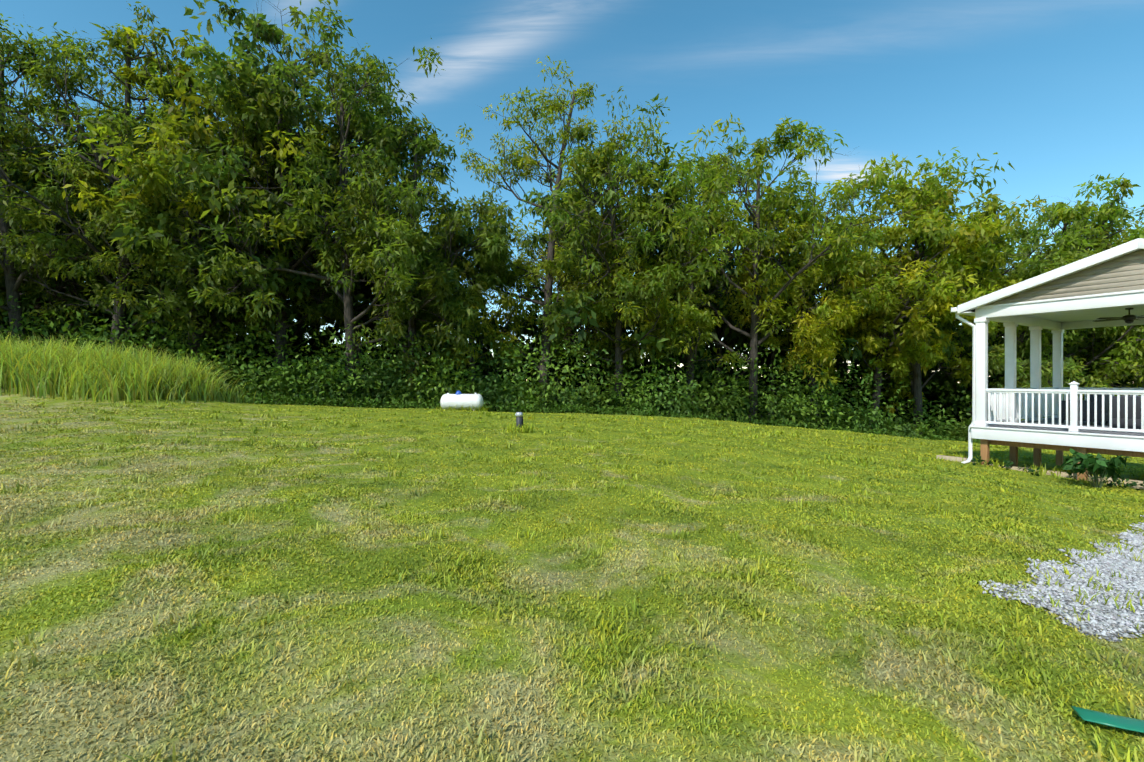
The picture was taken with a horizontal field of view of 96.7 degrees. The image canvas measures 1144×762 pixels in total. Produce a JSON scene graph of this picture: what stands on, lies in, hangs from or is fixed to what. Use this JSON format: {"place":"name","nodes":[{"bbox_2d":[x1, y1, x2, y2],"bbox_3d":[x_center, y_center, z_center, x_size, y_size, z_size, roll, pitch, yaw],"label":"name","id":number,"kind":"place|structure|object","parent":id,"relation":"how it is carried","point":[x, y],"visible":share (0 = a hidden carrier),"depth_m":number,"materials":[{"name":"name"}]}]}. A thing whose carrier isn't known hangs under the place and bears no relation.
{"place":"outdoors","nodes":[
{"label":"outdoors","id":0,"kind":"place"},
{"bbox_2d":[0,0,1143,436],"bbox_3d":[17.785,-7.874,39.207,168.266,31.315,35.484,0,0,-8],"label":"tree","id":1,"kind":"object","parent":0,"point":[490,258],"depth_m":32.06,"materials":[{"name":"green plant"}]},
{"bbox_2d":[0,106,1137,439],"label":"tree leaves","id":2,"kind":"object","parent":1,"relation":"attached to","point":[940,378],"visible":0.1,"depth_m":39.89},
{"bbox_2d":[0,385,1143,761],"bbox_3d":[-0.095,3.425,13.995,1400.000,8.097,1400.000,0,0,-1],"label":"ground","id":3,"kind":"structure","parent":0,"point":[734,646],"depth_m":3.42,"materials":[{"name":"green plant"}]},
{"bbox_2d":[0,330,255,404],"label":"tall grass","id":4,"kind":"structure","parent":3,"relation":"on","point":[100,374],"depth_m":22.51,"materials":[{"name":"green plant"}]},
{"bbox_2d":[440,393,482,410],"bbox_3d":[-6.475,1.277,29.924,2.500,1.160,0.948,0,0,-1],"label":"propane tank","id":5,"kind":"object","parent":3,"relation":"on","point":[465,401],"visible":0.79,"depth_m":29.52,"materials":[{"name":"white metal"}]},
{"bbox_2d":[516,416,522,427],"bbox_3d":[-1.540,1.296,14.979,0.203,0.570,0.170,0,0,-1],"label":"well casing","id":6,"kind":"object","parent":3,"relation":"on","point":[519,420],"visible":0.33,"depth_m":14.91,"materials":[{"name":"grey metal"}]},
{"bbox_2d":[515,412,522,416],"bbox_3d":[-1.556,0.978,14.979,0.210,0.125,0.214,0,0,-1],"label":"well cap","id":7,"kind":"object","parent":6,"relation":"on","point":[518,414],"visible":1,"depth_m":14.90,"materials":[{"name":"silver metal"}]},
{"bbox_2d":[0,295,1084,442],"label":"understory","id":8,"kind":"object","parent":3,"relation":"on","point":[310,393],"visible":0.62,"depth_m":33.03,"materials":[{"name":"green plant"}]},
{"bbox_2d":[0,391,1143,761],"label":"weed tufts","id":9,"kind":"object","parent":3,"relation":"on","point":[518,429],"visible":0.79,"depth_m":5.40,"materials":[{"name":"green plant"}]},
{"bbox_2d":[936,455,1143,489],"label":"ground timbers","id":10,"kind":"object","parent":3,"relation":"on","point":[959,459],"visible":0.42,"depth_m":11.70,"materials":[{"name":"beige wood"}]},
{"bbox_2d":[951,238,1143,463],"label":"porch trim","id":11,"kind":"structure","parent":3,"relation":"on","point":[1010,403],"depth_m":12.21,"materials":[{"name":"white wood"}]},
{"bbox_2d":[984,249,1143,305],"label":"gable siding","id":12,"kind":"object","parent":11,"relation":"attached to","point":[1123,273],"visible":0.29,"depth_m":10.79,"materials":[{"name":"beige plastic"}]},
{"bbox_2d":[986,418,1143,436],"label":"porch deck","id":13,"kind":"structure","parent":11,"relation":"on","point":[1056,421],"depth_m":12.22,"materials":[{"name":"grey wood"}]},
{"bbox_2d":[1061,394,1108,424],"bbox_3d":[13.463,0.727,13.353,0.850,0.780,0.800,0,0,-32],"label":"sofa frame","id":14,"kind":"object","parent":13,"relation":"on","point":[1084,409],"visible":0.48,"depth_m":13.03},
{"bbox_2d":[1112,396,1140,428],"bbox_3d":[12.757,0.727,10.687,0.800,0.780,1.900,0,0,-32],"label":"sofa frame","id":15,"kind":"object","parent":13,"relation":"on","point":[1130,412],"visible":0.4,"depth_m":11.06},
{"bbox_2d":[1094,308,1143,323],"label":"ceiling fan","id":16,"kind":"object","parent":11,"relation":"attached to","point":[1128,319],"visible":1,"depth_m":12.31,"materials":[{"name":"brown metal"}]},
{"bbox_2d":[972,456,1143,490],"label":"porch weeds","id":17,"kind":"object","parent":3,"relation":"on","point":[1111,483],"visible":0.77,"depth_m":11.34,"materials":[{"name":"green plant"}]},
{"bbox_2d":[979,515,1143,641],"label":"gravel bed","id":18,"kind":"object","parent":3,"relation":"on","point":[1108,637],"visible":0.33,"depth_m":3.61,"materials":[{"name":"grey gravel"}]},
{"bbox_2d":[980,439,1143,480],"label":"porch posts","id":19,"kind":"object","parent":3,"relation":"on","point":[985,450],"visible":0.15,"depth_m":12.23,"materials":[{"name":"brown wood"}]},
{"bbox_2d":[1060,448,1129,487],"bbox_3d":[10.533,1.788,10.188,1.074,0.767,0.887,0,0,-1],"label":"shrub","id":20,"kind":"object","parent":3,"relation":"on","point":[1093,463],"depth_m":10.10,"materials":[{"name":"green plant"}]},
{"bbox_2d":[1071,706,1143,732],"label":"layflat hose","id":21,"kind":"object","parent":3,"relation":"on","point":[1126,723],"visible":1,"depth_m":2.27,"materials":[{"name":"green plastic"}]},
{"bbox_2d":[0,0,1143,382],"label":"sky","id":22,"kind":"structure","parent":0,"point":[1054,88],"materials":[{"name":"blue"}]}
]}

